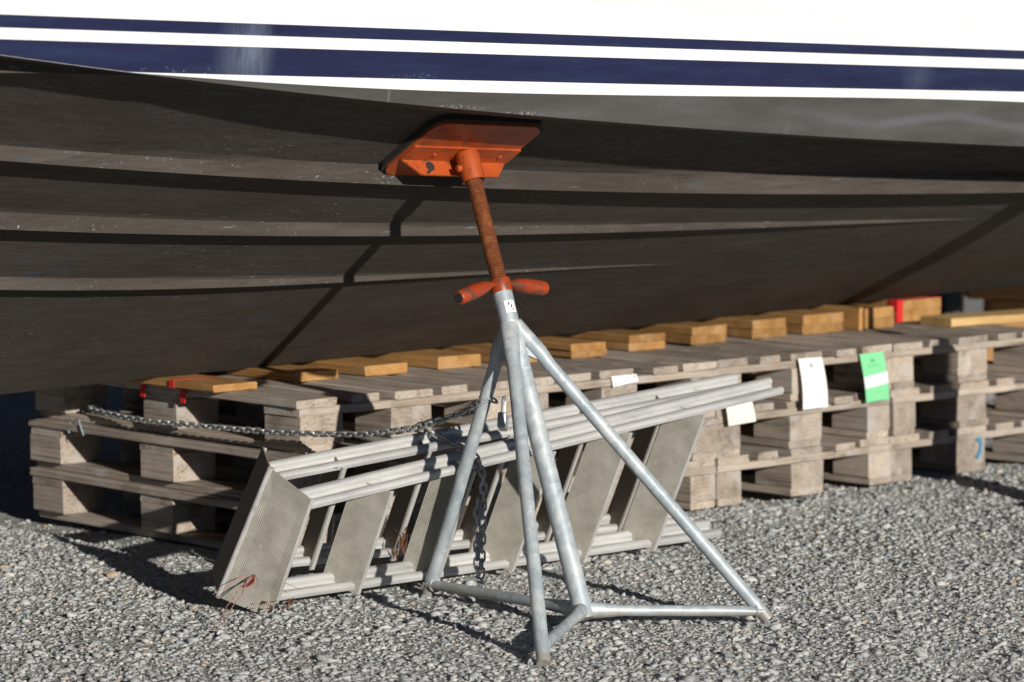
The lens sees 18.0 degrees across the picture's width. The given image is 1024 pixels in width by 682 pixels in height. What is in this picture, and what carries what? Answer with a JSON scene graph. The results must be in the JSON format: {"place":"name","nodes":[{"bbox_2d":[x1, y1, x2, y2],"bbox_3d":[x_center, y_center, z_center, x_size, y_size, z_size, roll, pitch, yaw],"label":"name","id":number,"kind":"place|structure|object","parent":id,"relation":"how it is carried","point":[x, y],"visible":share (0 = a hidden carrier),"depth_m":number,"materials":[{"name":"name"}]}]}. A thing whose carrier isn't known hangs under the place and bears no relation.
{"place":"outdoors","nodes":[
{"label":"outdoors","id":0,"kind":"place"},
{"bbox_2d":[0,296,1023,681],"bbox_3d":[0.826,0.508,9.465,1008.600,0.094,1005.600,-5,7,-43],"label":"ground","id":1,"kind":"structure","parent":0,"point":[18,412],"depth_m":8.05,"materials":[{"name":"grey gravel"}]},
{"bbox_2d":[204,575,298,634],"bbox_3d":[-0.667,0.615,7.624,0.141,0.090,0.362,3,6,33],"label":"dry weed","id":2,"kind":"object","parent":1,"relation":"on","point":[249,578],"visible":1,"depth_m":7.69,"materials":[{"name":"brown plant"}]},
{"bbox_2d":[30,453,500,548],"bbox_3d":[-0.688,0.452,9.141,0.802,0.146,1.221,-5,7,-43],"label":"pallet","id":3,"kind":"object","parent":1,"relation":"on","point":[187,517],"visible":0.2,"depth_m":8.97,"materials":[{"name":"grey wood"}]},
{"bbox_2d":[28,401,513,499],"bbox_3d":[-0.686,0.308,9.128,0.804,0.146,1.220,-5,7,-43],"label":"pallet","id":4,"kind":"object","parent":3,"relation":"on","point":[182,463],"visible":0.26,"depth_m":8.91,"materials":[{"name":"grey wood"}]},
{"bbox_2d":[68,418,83,435],"bbox_3d":[-1.229,0.241,9.123,0.013,0.045,0.086,-4,6,-37],"label":"string","id":5,"kind":"object","parent":4,"relation":"on","point":[79,424],"visible":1,"depth_m":9.10,"materials":[{"name":"blue"}]},
{"bbox_2d":[35,368,511,453],"bbox_3d":[-0.683,0.163,9.129,0.804,0.146,1.221,-5,7,-43],"label":"pallet","id":6,"kind":"object","parent":4,"relation":"on","point":[410,396],"visible":0.62,"depth_m":8.81,"materials":[{"name":"grey wood"}]},
{"bbox_2d":[140,383,144,396],"bbox_3d":[-0.986,0.129,8.907,0.081,0.044,0.024,-5,7,-43],"label":"tape","id":7,"kind":"object","parent":6,"relation":"attached to","point":[142,390],"visible":0.68,"depth_m":8.88,"materials":[{"name":"red plastic"}]},
{"bbox_2d":[125,374,256,392],"bbox_3d":[-0.952,0.103,8.867,0.150,0.022,0.622,-5,7,-43],"label":"plank","id":8,"kind":"object","parent":6,"relation":"on","point":[214,384],"visible":0.56,"depth_m":8.69,"materials":[{"name":"brown wood"}]},
{"bbox_2d":[169,376,213,402],"bbox_3d":[-0.865,0.133,8.773,0.150,0.066,0.020,-5,7,-43],"label":"tape","id":9,"kind":"object","parent":8,"relation":"attached to","point":[182,392],"visible":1,"depth_m":8.74,"materials":[{"name":"red plastic"}]},
{"bbox_2d":[211,364,337,382],"bbox_3d":[-0.752,0.076,9.132,0.158,0.028,0.623,-5,7,-43],"label":"plank","id":10,"kind":"object","parent":6,"relation":"on","point":[289,373],"visible":0.51,"depth_m":8.94,"materials":[{"name":"brown wood"}]},
{"bbox_2d":[289,356,406,375],"bbox_3d":[-0.566,0.059,9.299,0.159,0.032,0.623,-5,7,-43],"label":"plank","id":11,"kind":"object","parent":6,"relation":"on","point":[361,366],"visible":0.49,"depth_m":9.10,"materials":[{"name":"brown wood"}]},
{"bbox_2d":[251,597,319,610],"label":"dry leaves","id":12,"kind":"object","parent":1,"relation":"on","point":[288,602],"visible":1,"depth_m":7.72,"materials":[{"name":"brown plant"}]},
{"bbox_2d":[212,373,783,612],"bbox_3d":[-0.195,0.568,8.454,1.664,0.913,0.924,-5,7,-43],"label":"step ladder","id":13,"kind":"object","parent":1,"relation":"on","point":[262,539],"visible":0.73,"depth_m":8.12,"materials":[{"name":"metal"}]},
{"bbox_2d":[390,526,409,560],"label":"withered leaves","id":14,"kind":"object","parent":13,"relation":"on","point":[401,540],"visible":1,"depth_m":8.12,"materials":[{"name":"brown plant"}]},
{"bbox_2d":[380,114,772,665],"bbox_3d":[0.050,0.069,7.676,0.808,1.211,0.920,-5,7,-43],"label":"boat stand","id":15,"kind":"object","parent":1,"relation":"on","point":[473,152],"visible":1,"depth_m":7.73,"materials":[{"name":"silver metal"}]},
{"bbox_2d":[87,397,497,437],"bbox_3d":[-0.640,0.169,8.503,0.104,0.184,1.774,-4,7,-40],"label":"chain","id":16,"kind":"object","parent":15,"relation":"hanging from","point":[92,408],"visible":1,"depth_m":8.36,"materials":[{"name":"metal"}]},
{"bbox_2d":[497,396,508,430],"bbox_3d":[-0.022,0.179,7.909,0.022,0.087,0.060,1,5,9],"label":"padlock","id":17,"kind":"object","parent":16,"relation":"attached to","point":[502,421],"visible":1,"depth_m":7.89,"materials":[{"name":"metal"}]},
{"bbox_2d":[414,408,486,583],"bbox_3d":[-0.145,0.376,8.022,0.075,0.446,0.254,-5,7,-43],"label":"chain","id":18,"kind":"object","parent":15,"relation":"hanging from","point":[478,518],"visible":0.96,"depth_m":7.99,"materials":[{"name":"metal"}]},
{"bbox_2d":[0,0,1023,393],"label":"boat","id":19,"kind":"object","parent":15,"relation":"on","point":[194,186],"visible":0.98,"depth_m":8.19,"materials":[{"name":"grey paint"}]},
{"bbox_2d":[535,449,715,515],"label":"pallet","id":20,"kind":"object","parent":1,"relation":"on","point":[696,490],"visible":0.02,"depth_m":9.47,"materials":[{"name":"brown wood"}]},
{"bbox_2d":[431,396,719,470],"bbox_3d":[-0.094,0.259,9.676,0.796,0.146,1.214,-5,7,-43],"label":"pallet","id":21,"kind":"object","parent":20,"relation":"on","point":[706,447],"visible":0.04,"depth_m":9.48,"materials":[{"name":"brown wood"}]},
{"bbox_2d":[407,351,718,415],"bbox_3d":[-0.095,0.115,9.666,0.797,0.146,1.226,-5,7,-42],"label":"pallet","id":22,"kind":"object","parent":21,"relation":"on","point":[590,378],"visible":0.26,"depth_m":9.32,"materials":[{"name":"brown wood"}]},
{"bbox_2d":[356,349,480,368],"bbox_3d":[-0.363,0.038,9.498,0.166,0.036,0.622,-5,7,-43],"label":"plank","id":23,"kind":"object","parent":22,"relation":"on","point":[434,358],"visible":0.47,"depth_m":9.30,"materials":[{"name":"brown wood"}]},
{"bbox_2d":[480,355,537,364],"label":"plank","id":24,"kind":"object","parent":22,"relation":"on","point":[485,359],"visible":0.02,"depth_m":9.41,"materials":[{"name":"brown wood"}]},
{"bbox_2d":[430,343,492,355],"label":"plank","id":25,"kind":"object","parent":24,"relation":"on","point":[483,349],"visible":0.2,"depth_m":9.50,"materials":[{"name":"brown wood"}]},
{"bbox_2d":[547,348,606,357],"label":"plank","id":26,"kind":"object","parent":22,"relation":"on","point":[577,354],"visible":0.22,"depth_m":9.58,"materials":[{"name":"brown wood"}]},
{"bbox_2d":[486,336,605,350],"bbox_3d":[0.014,-0.005,9.807,0.148,0.023,0.623,-5,7,-43],"label":"plank","id":27,"kind":"object","parent":26,"relation":"on","point":[562,343],"visible":0.35,"depth_m":9.60,"materials":[{"name":"brown wood"}]},
{"bbox_2d":[611,374,637,386],"bbox_3d":[0.322,0.113,9.218,0.106,0.031,0.005,-5,7,-43],"label":"plate","id":28,"kind":"object","parent":22,"relation":"attached to","point":[622,380],"visible":1,"depth_m":9.21,"materials":[{"name":"white"}]},
{"bbox_2d":[714,424,891,506],"bbox_3d":[0.484,0.354,10.229,0.790,0.146,1.229,-5,7,-43],"label":"pallet","id":29,"kind":"object","parent":1,"relation":"on","point":[794,471],"visible":0.3,"depth_m":9.82,"materials":[{"name":"brown wood"}]},
{"bbox_2d":[637,380,889,457],"bbox_3d":[0.476,0.210,10.217,0.793,0.146,1.241,-5,7,-43],"label":"pallet","id":30,"kind":"object","parent":29,"relation":"on","point":[785,424],"visible":0.19,"depth_m":9.81,"materials":[{"name":"brown wood"}]},
{"bbox_2d":[607,335,891,408],"bbox_3d":[0.482,0.066,10.206,0.793,0.146,1.237,-5,7,-43],"label":"pallet","id":31,"kind":"object","parent":30,"relation":"on","point":[775,360],"visible":0.34,"depth_m":9.85,"materials":[{"name":"brown wood"}]},
{"bbox_2d":[597,340,664,350],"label":"plank","id":32,"kind":"object","parent":31,"relation":"on","point":[635,346],"visible":0.31,"depth_m":9.81,"materials":[{"name":"brown wood"}]},
{"bbox_2d":[552,328,664,342],"bbox_3d":[0.199,-0.029,10.041,0.157,0.026,0.623,-5,7,-43],"label":"plank","id":33,"kind":"object","parent":32,"relation":"on","point":[624,335],"visible":0.51,"depth_m":9.85,"materials":[{"name":"brown wood"}]},
{"bbox_2d":[665,333,725,344],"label":"plank","id":34,"kind":"object","parent":31,"relation":"on","point":[692,340],"visible":0.22,"depth_m":10.03,"materials":[{"name":"brown wood"}]},
{"bbox_2d":[618,321,726,335],"bbox_3d":[0.402,-0.054,10.272,0.159,0.028,0.622,-5,7,-43],"label":"plank","id":35,"kind":"object","parent":34,"relation":"on","point":[690,328],"visible":0.42,"depth_m":10.07,"materials":[{"name":"brown wood"}]},
{"bbox_2d":[726,402,755,425],"bbox_3d":[0.674,0.203,9.545,0.132,0.088,0.007,-5,7,-43],"label":"card","id":36,"kind":"object","parent":31,"relation":"attached to","point":[741,414],"visible":0.66,"depth_m":9.54,"materials":[{"name":"white paper"}]},
{"bbox_2d":[726,327,786,338],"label":"plank","id":37,"kind":"object","parent":31,"relation":"on","point":[756,333],"visible":0.28,"depth_m":10.24,"materials":[{"name":"brown wood"}]},
{"bbox_2d":[691,315,785,329],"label":"plank","id":38,"kind":"object","parent":37,"relation":"on","point":[751,322],"visible":0.41,"depth_m":10.26,"materials":[{"name":"brown wood"}]},
{"bbox_2d":[798,357,827,409],"bbox_3d":[0.910,0.127,9.758,0.126,0.155,0.013,-5,7,-43],"label":"card","id":39,"kind":"object","parent":31,"relation":"hanging from","point":[814,383],"visible":1,"depth_m":9.75,"materials":[{"name":"white paper"}]},
{"bbox_2d":[859,351,888,402],"bbox_3d":[1.118,0.111,9.955,0.135,0.154,0.011,-5,7,-43],"label":"card","id":40,"kind":"object","parent":31,"relation":"hanging from","point":[874,370],"visible":1,"depth_m":9.95,"materials":[{"name":"green paper"}]},
{"bbox_2d":[822,407,1023,481],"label":"pallet","id":41,"kind":"object","parent":1,"relation":"on","point":[947,449],"visible":0.24,"depth_m":10.33,"materials":[{"name":"brown wood"}]},
{"bbox_2d":[821,364,1023,435],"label":"pallet","id":42,"kind":"object","parent":41,"relation":"on","point":[953,404],"visible":0.17,"depth_m":10.31,"materials":[{"name":"brown wood"}]},
{"bbox_2d":[786,320,1023,389],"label":"pallet","id":43,"kind":"object","parent":42,"relation":"on","point":[951,354],"visible":0.27,"depth_m":10.34,"materials":[{"name":"brown wood"}]},
{"bbox_2d":[786,322,842,334],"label":"plank","id":44,"kind":"object","parent":43,"relation":"on","point":[814,328],"visible":0.19,"depth_m":10.38,"materials":[{"name":"brown wood"}]},
{"bbox_2d":[748,309,843,324],"bbox_3d":[0.791,-0.093,10.627,0.194,0.033,0.623,-5,7,-43],"label":"plank","id":45,"kind":"object","parent":44,"relation":"on","point":[802,316],"visible":0.39,"depth_m":10.40,"materials":[{"name":"brown wood"}]},
{"bbox_2d":[804,305,862,330],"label":"plank","id":46,"kind":"object","parent":43,"relation":"on","point":[853,318],"visible":0.23,"depth_m":10.52,"materials":[{"name":"brown wood"}]},
{"bbox_2d":[863,316,893,328],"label":"plank","id":47,"kind":"object","parent":43,"relation":"on","point":[880,322],"visible":0.23,"depth_m":10.59,"materials":[{"name":"brown wood"}]},
{"bbox_2d":[832,303,893,318],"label":"plank","id":48,"kind":"object","parent":47,"relation":"on","point":[874,311],"visible":0.3,"depth_m":10.61,"materials":[{"name":"brown wood"}]},
{"bbox_2d":[892,308,940,321],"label":"plank","id":49,"kind":"object","parent":43,"relation":"on","point":[912,315],"visible":0.13,"depth_m":10.88,"materials":[{"name":"brown wood"}]},
{"bbox_2d":[856,296,940,310],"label":"plank","id":50,"kind":"object","parent":49,"relation":"on","point":[920,304],"visible":0.24,"depth_m":10.88,"materials":[{"name":"brown wood"}]},
{"bbox_2d":[889,296,937,322],"bbox_3d":[1.361,-0.107,10.893,0.234,0.074,0.034,-5,7,-43],"label":"tape","id":51,"kind":"object","parent":50,"relation":"attached to","point":[897,304],"visible":0.86,"depth_m":10.81,"materials":[{"name":"red plastic"}]},
{"bbox_2d":[920,309,1023,326],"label":"timber","id":52,"kind":"object","parent":43,"relation":"on","point":[980,318],"visible":1,"depth_m":10.72,"materials":[{"name":"brown wood"}]},
{"bbox_2d":[976,437,981,458],"bbox_3d":[1.496,0.342,10.350,0.034,0.073,0.002,-5,7,-43],"label":"paint mark","id":53,"kind":"object","parent":41,"relation":"attached to","point":[980,447],"visible":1,"depth_m":10.35,"materials":[{"name":"blue paint"}]},
{"bbox_2d":[925,291,963,313],"bbox_3d":[1.601,-0.016,12.013,0.155,0.561,0.155,2,5,19],"label":"plastic drum","id":54,"kind":"object","parent":1,"relation":"on","point":[952,303],"depth_m":11.94,"materials":[{"name":"grey plastic"}]},
{"bbox_2d":[964,285,1023,360],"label":"timber crib","id":55,"kind":"object","parent":1,"relation":"on","point":[1004,298],"visible":0.19,"depth_m":13.02,"materials":[{"name":"brown wood"}]}
]}

